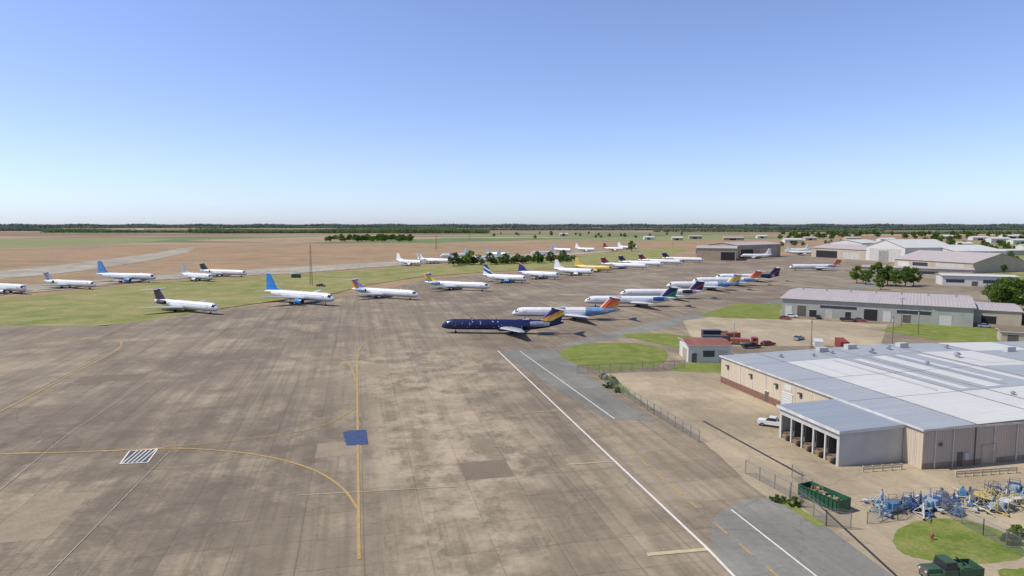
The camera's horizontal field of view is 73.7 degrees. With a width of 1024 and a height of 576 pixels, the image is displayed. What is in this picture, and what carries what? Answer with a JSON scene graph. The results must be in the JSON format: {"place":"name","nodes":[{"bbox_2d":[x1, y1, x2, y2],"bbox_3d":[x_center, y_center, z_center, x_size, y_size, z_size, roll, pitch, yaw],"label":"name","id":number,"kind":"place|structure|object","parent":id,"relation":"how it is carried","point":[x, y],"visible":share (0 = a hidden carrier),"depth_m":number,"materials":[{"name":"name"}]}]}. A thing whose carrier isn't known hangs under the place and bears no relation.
{"place":"outdoors","nodes":[
{"label":"outdoors","id":0,"kind":"place"},
{"bbox_2d":[0,238,172,247],"bbox_3d":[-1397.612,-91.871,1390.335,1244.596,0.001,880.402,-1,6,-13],"label":"crop field","id":1,"kind":"structure","parent":0,"point":[15,243],"depth_m":1499.78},
{"bbox_2d":[193,236,445,242],"bbox_3d":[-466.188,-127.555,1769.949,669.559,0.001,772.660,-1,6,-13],"label":"crop field","id":2,"kind":"structure","parent":0,"point":[298,240],"depth_m":1589.75,"materials":[{"name":"soil"}]},
{"bbox_2d":[0,238,983,325],"bbox_3d":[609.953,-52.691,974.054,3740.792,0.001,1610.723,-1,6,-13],"label":"airfield ground","id":3,"kind":"structure","parent":0,"point":[237,256],"depth_m":837.88,"materials":[{"name":"soil"}]},
{"bbox_2d":[0,247,194,278],"bbox_3d":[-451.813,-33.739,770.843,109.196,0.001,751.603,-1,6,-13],"label":"taxiway","id":4,"kind":"structure","parent":3,"relation":"on","point":[56,269],"depth_m":634.33,"materials":[{"name":"concrete"}]},
{"bbox_2d":[0,251,609,294],"bbox_3d":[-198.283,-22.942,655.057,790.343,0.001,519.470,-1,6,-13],"label":"taxiway","id":5,"kind":"structure","parent":3,"relation":"on","point":[102,282],"depth_m":553.26,"materials":[{"name":"concrete"}]},
{"bbox_2d":[0,283,28,293],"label":"airliner","id":6,"kind":"object","parent":5,"relation":"on","point":[4,287],"visible":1,"depth_m":376.55,"materials":[{"name":"white paint"}]},
{"bbox_2d":[36,271,95,288],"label":"airliner","id":7,"kind":"object","parent":5,"relation":"on","point":[61,283],"visible":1,"depth_m":407.46,"materials":[{"name":"white paint"}]},
{"bbox_2d":[97,261,155,282],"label":"airliner","id":8,"kind":"object","parent":5,"relation":"on","point":[104,272],"visible":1,"depth_m":449.89,"materials":[{"name":"white paint"}]},
{"bbox_2d":[196,263,246,276],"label":"airliner","id":9,"kind":"object","parent":5,"relation":"on","point":[217,272],"visible":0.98,"depth_m":501.34,"materials":[{"name":"white paint"}]},
{"bbox_2d":[979,277,1023,305],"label":"tree","id":10,"kind":"object","parent":3,"relation":"on","point":[1004,288],"visible":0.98,"depth_m":300.86,"materials":[{"name":"green plant"}]},
{"bbox_2d":[0,255,1023,575],"bbox_3d":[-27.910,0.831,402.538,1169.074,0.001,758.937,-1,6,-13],"label":"apron","id":11,"kind":"object","parent":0,"point":[438,405],"visible":0.5,"depth_m":121.28,"materials":[{"name":"concrete"}]},
{"bbox_2d":[0,492,91,542],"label":"concrete patch","id":12,"kind":"object","parent":11,"relation":"on","point":[39,517],"visible":1,"depth_m":90.19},
{"bbox_2d":[73,373,148,382],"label":"concrete patch","id":13,"kind":"object","parent":11,"relation":"on","point":[104,378],"visible":1,"depth_m":170.64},
{"bbox_2d":[119,448,157,463],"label":"hatched pavement marking","id":14,"kind":"object","parent":11,"relation":"on","point":[140,456],"visible":1,"depth_m":113.25,"materials":[{"name":"white paint"}]},
{"bbox_2d":[257,273,334,305],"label":"airliner","id":15,"kind":"object","parent":11,"relation":"on","point":[298,297],"visible":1,"depth_m":327.09,"materials":[{"name":"white paint"}]},
{"bbox_2d":[0,259,630,325],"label":"airfield grass","id":16,"kind":"structure","parent":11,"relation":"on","point":[110,306],"depth_m":373.25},
{"bbox_2d":[138,288,218,313],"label":"airliner","id":17,"kind":"object","parent":16,"relation":"on","point":[176,304],"visible":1,"depth_m":297.47,"materials":[{"name":"white paint"}]},
{"bbox_2d":[174,263,212,280],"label":"airliner","id":18,"kind":"object","parent":16,"relation":"on","point":[193,276],"visible":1,"depth_m":459.58,"materials":[{"name":"white paint"}]},
{"bbox_2d":[315,442,361,457],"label":"concrete patch","id":19,"kind":"object","parent":11,"relation":"on","point":[336,449],"visible":1,"depth_m":116.44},
{"bbox_2d":[343,430,367,444],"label":"blue pavement marking","id":20,"kind":"object","parent":11,"relation":"on","point":[354,437],"visible":1,"depth_m":123.32,"materials":[{"name":"paint"}]},
{"bbox_2d":[360,363,390,375],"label":"concrete patch","id":21,"kind":"object","parent":11,"relation":"on","point":[374,369],"visible":1,"depth_m":181.19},
{"bbox_2d":[346,278,417,299],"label":"airliner","id":22,"kind":"object","parent":11,"relation":"on","point":[359,287],"visible":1,"depth_m":352.88,"materials":[{"name":"white paint"}]},
{"bbox_2d":[0,327,777,575],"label":"taxiway centre line marking","id":23,"kind":"object","parent":11,"relation":"on","point":[357,505],"visible":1,"depth_m":110.90,"materials":[{"name":"yellow paint"}]},
{"bbox_2d":[0,351,816,575],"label":"apron edge marking","id":24,"kind":"object","parent":11,"relation":"on","point":[691,533],"visible":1,"depth_m":98.46,"materials":[{"name":"white paint"}]},
{"bbox_2d":[422,272,489,290],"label":"airliner","id":25,"kind":"object","parent":11,"relation":"on","point":[430,278],"visible":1,"depth_m":397.38,"materials":[{"name":"white paint"}]},
{"bbox_2d":[459,460,513,479],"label":"concrete patch","id":26,"kind":"object","parent":11,"relation":"on","point":[486,469],"visible":1,"depth_m":107.44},
{"bbox_2d":[441,306,567,334],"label":"airliner","id":27,"kind":"object","parent":11,"relation":"on","point":[552,317],"visible":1,"depth_m":239.01,"materials":[{"name":"blue paint"}]},
{"bbox_2d":[483,265,526,282],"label":"airliner","id":28,"kind":"object","parent":11,"relation":"on","point":[487,273],"visible":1,"depth_m":447.55,"materials":[{"name":"white paint"}]},
{"bbox_2d":[512,262,559,279],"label":"airliner","id":29,"kind":"object","parent":11,"relation":"on","point":[537,274],"visible":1,"depth_m":477.58,"materials":[{"name":"white paint"}]},
{"bbox_2d":[512,295,623,319],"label":"airliner","id":30,"kind":"object","parent":11,"relation":"on","point":[610,304],"visible":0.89,"depth_m":274.23,"materials":[{"name":"white paint"}]},
{"bbox_2d":[549,259,593,275],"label":"airliner","id":31,"kind":"object","parent":11,"relation":"on","point":[570,271],"visible":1,"depth_m":511.14,"materials":[{"name":"white paint"}]},
{"bbox_2d":[497,349,655,420],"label":"asphalt shoulder","id":32,"kind":"object","parent":11,"relation":"on","point":[576,378],"visible":1,"depth_m":167.31},
{"bbox_2d":[570,257,611,270],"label":"airliner","id":33,"kind":"object","parent":11,"relation":"on","point":[578,264],"visible":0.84,"depth_m":546.75,"materials":[{"name":"yellow paint"}]},
{"bbox_2d":[560,343,667,369],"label":"grass","id":34,"kind":"structure","parent":11,"relation":"on","point":[593,355],"depth_m":200.28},
{"bbox_2d":[600,257,648,268],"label":"airliner","id":35,"kind":"object","parent":11,"relation":"on","point":[604,261],"visible":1,"depth_m":585.74,"materials":[{"name":"white paint"}]},
{"bbox_2d":[585,286,678,306],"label":"airliner","id":36,"kind":"object","parent":11,"relation":"on","point":[668,293],"visible":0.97,"depth_m":317.84,"materials":[{"name":"white paint"}]},
{"bbox_2d":[618,255,663,266],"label":"airliner","id":37,"kind":"object","parent":11,"relation":"on","point":[622,259],"visible":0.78,"depth_m":617.80,"materials":[{"name":"white paint"}]},
{"bbox_2d":[602,372,700,440],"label":"chain link fence","id":38,"kind":"object","parent":11,"relation":"on","point":[656,405],"visible":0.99,"depth_m":135.59,"materials":[{"name":"grey"}]},
{"bbox_2d":[624,333,689,347],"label":"grass","id":39,"kind":"structure","parent":11,"relation":"on","point":[672,340],"depth_m":232.00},
{"bbox_2d":[636,254,682,264],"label":"airliner","id":40,"kind":"object","parent":11,"relation":"on","point":[643,258],"visible":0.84,"depth_m":647.26,"materials":[{"name":"white paint"}]},
{"bbox_2d":[620,280,706,295],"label":"airliner","id":41,"kind":"object","parent":11,"relation":"on","point":[696,287],"visible":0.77,"depth_m":351.38,"materials":[{"name":"white paint"}]},
{"bbox_2d":[662,252,703,260],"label":"airliner","id":42,"kind":"object","parent":11,"relation":"on","point":[665,255],"visible":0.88,"depth_m":686.65,"materials":[{"name":"white paint"}]},
{"bbox_2d":[667,274,741,289],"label":"airliner","id":43,"kind":"object","parent":11,"relation":"on","point":[734,279],"visible":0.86,"depth_m":397.01,"materials":[{"name":"white paint"}]},
{"bbox_2d":[678,337,732,362],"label":"maintenance shed","id":44,"kind":"structure","parent":11,"relation":"on","point":[702,349],"depth_m":190.19,"materials":[{"name":"metal"}]},
{"bbox_2d":[683,346,727,362],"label":"doors and windows","id":45,"kind":"structure","parent":44,"relation":"in","point":[706,353],"depth_m":190.00,"materials":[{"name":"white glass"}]},
{"bbox_2d":[693,270,766,285],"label":"airliner","id":46,"kind":"object","parent":11,"relation":"on","point":[755,275],"visible":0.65,"depth_m":427.92,"materials":[{"name":"white paint"}]},
{"bbox_2d":[708,243,780,258],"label":"walls","id":47,"kind":"structure","parent":11,"relation":"on","point":[756,249],"depth_m":777.30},
{"bbox_2d":[714,241,778,244],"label":"roof","id":48,"kind":"structure","parent":47,"relation":"on","point":[752,243],"depth_m":784.02,"materials":[{"name":"metal"}]},
{"bbox_2d":[741,248,776,257],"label":"doors and windows","id":49,"kind":"structure","parent":47,"relation":"attached to","point":[762,251],"depth_m":783.44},
{"bbox_2d":[716,267,780,278],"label":"airliner","id":50,"kind":"object","parent":11,"relation":"on","point":[774,271],"visible":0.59,"depth_m":458.81,"materials":[{"name":"white paint"}]},
{"bbox_2d":[711,498,892,575],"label":"asphalt shoulder","id":51,"kind":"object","parent":11,"relation":"on","point":[816,549],"visible":1,"depth_m":82.01},
{"bbox_2d":[789,259,844,269],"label":"airliner","id":52,"kind":"object","parent":11,"relation":"on","point":[836,262],"visible":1,"depth_m":567.24,"materials":[{"name":"white paint"}]},
{"bbox_2d":[867,261,887,282],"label":"tree","id":53,"kind":"object","parent":11,"relation":"on","point":[881,269],"visible":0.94,"depth_m":422.25,"materials":[{"name":"green plant"}]},
{"bbox_2d":[782,298,973,326],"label":"walls","id":54,"kind":"structure","parent":11,"relation":"on","point":[963,317],"depth_m":268.56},
{"bbox_2d":[785,305,951,325],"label":"doors and windows","id":55,"kind":"structure","parent":54,"relation":"attached to","point":[870,314],"depth_m":272.46,"materials":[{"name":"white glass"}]},
{"bbox_2d":[780,288,976,308],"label":"roof","id":56,"kind":"structure","parent":54,"relation":"on","point":[945,300],"depth_m":282.81,"materials":[{"name":"metal"}]},
{"bbox_2d":[888,269,905,286],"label":"tree","id":57,"kind":"object","parent":11,"relation":"on","point":[894,278],"visible":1,"depth_m":418.52,"materials":[{"name":"green plant"}]},
{"bbox_2d":[866,240,941,259],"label":"walls","id":58,"kind":"structure","parent":11,"relation":"on","point":[885,244],"depth_m":693.64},
{"bbox_2d":[869,248,900,261],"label":"doors and windows","id":59,"kind":"structure","parent":58,"relation":"attached to","point":[882,254],"depth_m":703.70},
{"bbox_2d":[867,239,953,247],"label":"roof","id":60,"kind":"structure","parent":58,"relation":"on","point":[919,243],"depth_m":695.73,"materials":[{"name":"white metal"}]},
{"bbox_2d":[897,266,914,286],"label":"tree","id":61,"kind":"object","parent":11,"relation":"on","point":[908,273],"visible":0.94,"depth_m":417.96,"materials":[{"name":"green plant"}]},
{"bbox_2d":[882,323,1017,341],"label":"grass","id":62,"kind":"structure","parent":11,"relation":"on","point":[962,334],"depth_m":242.67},
{"bbox_2d":[995,328,1023,341],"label":"storage shed","id":63,"kind":"structure","parent":62,"relation":"on","point":[1006,335],"depth_m":222.60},
{"bbox_2d":[0,224,1023,248],"bbox_3d":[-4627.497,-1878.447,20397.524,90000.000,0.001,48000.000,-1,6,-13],"label":"ground","id":64,"kind":"structure","parent":0,"point":[499,237],"depth_m":2276.74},
{"bbox_2d":[0,226,109,230],"bbox_3d":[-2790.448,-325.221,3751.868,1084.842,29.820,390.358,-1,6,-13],"label":"distant tree belt","id":65,"kind":"object","parent":64,"relation":"on","point":[6,228],"visible":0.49,"depth_m":3692.74,"materials":[{"name":"green plant"}]},
{"bbox_2d":[40,228,187,232],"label":"distant tree belt","id":66,"kind":"object","parent":64,"relation":"on","point":[68,230],"visible":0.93,"depth_m":2977.60,"materials":[{"name":"green plant"}]},
{"bbox_2d":[184,226,489,232],"bbox_3d":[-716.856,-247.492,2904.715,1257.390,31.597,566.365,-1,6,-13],"label":"distant tree belt","id":67,"kind":"object","parent":64,"relation":"on","point":[406,229],"visible":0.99,"depth_m":2769.64,"materials":[{"name":"green plant"}]},
{"bbox_2d":[0,223,1022,225],"bbox_3d":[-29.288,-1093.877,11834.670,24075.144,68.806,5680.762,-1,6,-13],"label":"distant tree belt","id":68,"kind":"object","parent":64,"relation":"on","point":[398,224],"visible":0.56,"depth_m":11725.02,"materials":[{"name":"green plant"}]},
{"bbox_2d":[0,224,1023,227],"bbox_3d":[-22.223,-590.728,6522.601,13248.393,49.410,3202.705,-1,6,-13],"label":"distant tree belt","id":69,"kind":"object","parent":64,"relation":"on","point":[445,226],"visible":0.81,"depth_m":6451.69,"materials":[{"name":"green plant"}]},
{"bbox_2d":[470,226,680,229],"bbox_3d":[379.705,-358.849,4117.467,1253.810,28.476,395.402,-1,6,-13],"label":"distant tree belt","id":70,"kind":"object","parent":64,"relation":"on","point":[564,228],"visible":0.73,"depth_m":4076.71,"materials":[{"name":"green plant"}]},
{"bbox_2d":[652,227,884,231],"bbox_3d":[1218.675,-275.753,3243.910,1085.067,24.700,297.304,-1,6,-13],"label":"distant tree belt","id":71,"kind":"object","parent":64,"relation":"on","point":[723,230],"visible":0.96,"depth_m":3227.50,"materials":[{"name":"green plant"}]},
{"bbox_2d":[681,226,1023,229],"bbox_3d":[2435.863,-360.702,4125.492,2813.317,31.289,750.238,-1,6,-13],"label":"distant tree belt","id":72,"kind":"object","parent":64,"relation":"on","point":[889,228],"visible":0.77,"depth_m":4075.08,"materials":[{"name":"green plant"}]},
{"bbox_2d":[846,229,1023,233],"bbox_3d":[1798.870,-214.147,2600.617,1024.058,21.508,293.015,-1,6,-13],"label":"distant tree belt","id":73,"kind":"object","parent":64,"relation":"on","point":[956,232],"visible":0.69,"depth_m":2581.24,"materials":[{"name":"green plant"}]},
{"bbox_2d":[0,0,1023,223],"label":"sky","id":74,"kind":"structure","parent":0,"point":[112,111],"materials":[{"name":"blue"}]},
{"bbox_2d":[497,247,687,264],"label":"grass field","id":75,"kind":"structure","parent":0,"point":[655,253],"depth_m":862.96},
{"bbox_2d":[548,236,746,240],"bbox_3d":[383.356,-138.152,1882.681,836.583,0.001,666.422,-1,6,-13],"label":"crop field","id":76,"kind":"structure","parent":0,"point":[665,238],"depth_m":1691.20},
{"bbox_2d":[549,281,880,348],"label":"service road","id":77,"kind":"structure","parent":0,"point":[665,323],"depth_m":259.54,"materials":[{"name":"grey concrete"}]},
{"bbox_2d":[696,248,736,260],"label":"walls","id":78,"kind":"structure","parent":0,"point":[709,253],"depth_m":723.75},
{"bbox_2d":[699,304,781,318],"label":"grass","id":79,"kind":"structure","parent":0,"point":[757,311],"depth_m":297.41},
{"bbox_2d":[683,317,886,346],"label":"parking lot","id":80,"kind":"structure","parent":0,"point":[781,332],"depth_m":249.69,"materials":[{"name":"concrete"}]},
{"bbox_2d":[730,336,758,344],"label":"flatbed truck","id":81,"kind":"object","parent":80,"relation":"on","point":[738,341],"visible":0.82,"depth_m":217.59,"materials":[{"name":"orange paint"}]},
{"bbox_2d":[604,371,1023,575],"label":"yard","id":82,"kind":"structure","parent":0,"point":[696,399],"depth_m":106.52,"materials":[{"name":"concrete"}]},
{"bbox_2d":[672,362,720,372],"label":"grass","id":83,"kind":"structure","parent":82,"relation":"on","point":[702,367],"depth_m":183.55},
{"bbox_2d":[756,415,778,425],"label":"pickup truck","id":84,"kind":"object","parent":82,"relation":"on","point":[772,420],"visible":0.56,"depth_m":129.75,"materials":[{"name":"white paint"}]},
{"bbox_2d":[771,496,827,526],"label":"grass","id":85,"kind":"structure","parent":82,"relation":"on","point":[809,517],"depth_m":90.40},
{"bbox_2d":[703,421,897,575],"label":"trench drain","id":86,"kind":"object","parent":82,"relation":"on","point":[866,548],"visible":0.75,"depth_m":91.02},
{"bbox_2d":[790,484,852,529],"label":"chain link fence","id":87,"kind":"object","parent":82,"relation":"on","point":[822,507],"visible":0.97,"depth_m":88.14,"materials":[{"name":"grey"}]},
{"bbox_2d":[798,481,850,512],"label":"roll off dumpster","id":88,"kind":"object","parent":82,"relation":"on","point":[831,499],"visible":0.95,"depth_m":93.48,"materials":[{"name":"metal"}]},
{"bbox_2d":[777,399,905,466],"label":"loading dock annex","id":89,"kind":"object","parent":82,"relation":"on","point":[838,433],"visible":1,"depth_m":111.66,"materials":[{"name":"metal"}]},
{"bbox_2d":[862,463,902,471],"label":"timber guard rail","id":90,"kind":"object","parent":82,"relation":"on","point":[881,467],"visible":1,"depth_m":106.60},
{"bbox_2d":[880,501,902,513],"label":"service cart","id":91,"kind":"object","parent":82,"relation":"on","point":[894,504],"visible":0.75,"depth_m":90.85,"materials":[{"name":"metal"}]},
{"bbox_2d":[917,554,984,575],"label":"pickup truck","id":92,"kind":"object","parent":82,"relation":"on","point":[943,565],"visible":1,"depth_m":73.25,"materials":[{"name":"metal"}]},
{"bbox_2d":[942,496,1022,555],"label":"chain link fence","id":93,"kind":"object","parent":82,"relation":"on","point":[983,522],"visible":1,"depth_m":84.51,"materials":[{"name":"grey"}]},
{"bbox_2d":[955,466,1017,476],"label":"timber guard rail","id":94,"kind":"object","parent":82,"relation":"on","point":[999,470],"visible":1,"depth_m":104.88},
{"bbox_2d":[811,248,865,259],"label":"walls","id":95,"kind":"structure","parent":0,"point":[841,251],"depth_m":761.23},
{"bbox_2d":[816,250,859,259],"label":"doors and windows","id":96,"kind":"structure","parent":95,"relation":"attached to","point":[830,254],"depth_m":770.84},
{"bbox_2d":[810,244,866,249],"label":"roof","id":97,"kind":"structure","parent":95,"relation":"on","point":[847,246],"depth_m":773.82,"materials":[{"name":"metal"}]},
{"bbox_2d":[721,358,1023,468],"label":"walls","id":98,"kind":"structure","parent":0,"point":[1005,438],"depth_m":110.15,"materials":[{"name":"beige metal"}]},
{"bbox_2d":[719,341,1023,431],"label":"roof","id":99,"kind":"structure","parent":98,"relation":"on","point":[958,398],"depth_m":139.47,"materials":[{"name":"grey metal"}]},
{"bbox_2d":[779,342,1015,394],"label":"roof vents","id":100,"kind":"object","parent":99,"relation":"on","point":[906,345],"visible":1,"depth_m":167.55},
{"bbox_2d":[720,364,1023,469],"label":"doors and fittings","id":101,"kind":"structure","parent":98,"relation":"attached to","point":[988,453],"depth_m":110.31,"materials":[{"name":"metal"}]},
{"bbox_2d":[781,242,1023,279],"bbox_3d":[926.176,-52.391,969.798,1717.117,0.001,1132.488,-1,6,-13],"label":"grass field","id":102,"kind":"structure","parent":0,"point":[1020,274],"depth_m":543.80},
{"bbox_2d":[894,254,1023,272],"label":"walls","id":103,"kind":"structure","parent":102,"relation":"on","point":[993,264],"depth_m":547.32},
{"bbox_2d":[898,261,964,267],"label":"doors and windows","id":104,"kind":"structure","parent":103,"relation":"attached to","point":[903,263],"depth_m":574.54,"materials":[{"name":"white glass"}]},
{"bbox_2d":[894,249,1023,262],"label":"roof","id":105,"kind":"structure","parent":103,"relation":"on","point":[952,256],"depth_m":570.32,"materials":[{"name":"metal"}]},
{"bbox_2d":[942,248,1006,254],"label":"walls","id":106,"kind":"structure","parent":102,"relation":"on","point":[1002,252],"depth_m":666.69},
{"bbox_2d":[943,245,1004,250],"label":"roof","id":107,"kind":"structure","parent":106,"relation":"on","point":[970,248],"depth_m":681.12,"materials":[{"name":"white metal"}]},
{"bbox_2d":[862,267,972,277],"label":"walls","id":108,"kind":"structure","parent":0,"point":[942,271],"depth_m":483.67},
{"bbox_2d":[862,265,974,269],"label":"roof","id":109,"kind":"structure","parent":108,"relation":"on","point":[955,268],"depth_m":487.30,"materials":[{"name":"metal"}]},
{"bbox_2d":[893,518,1023,563],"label":"grass","id":110,"kind":"structure","parent":0,"point":[952,538],"depth_m":82.75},
{"bbox_2d":[936,274,1015,285],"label":"walls","id":111,"kind":"structure","parent":0,"point":[941,280],"depth_m":425.08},
{"bbox_2d":[936,273,1018,276],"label":"roof","id":112,"kind":"structure","parent":111,"relation":"on","point":[984,275],"depth_m":425.75,"materials":[{"name":"white metal"}]},
{"bbox_2d":[973,310,1021,325],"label":"walls","id":113,"kind":"structure","parent":0,"point":[1007,318],"depth_m":261.85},
{"bbox_2d":[974,302,1023,311],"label":"roof","id":114,"kind":"structure","parent":113,"relation":"on","point":[1008,307],"depth_m":269.43,"materials":[{"name":"metal"}]},
{"bbox_2d":[998,568,1023,575],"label":"grass","id":115,"kind":"structure","parent":0,"point":[1010,572],"depth_m":75.63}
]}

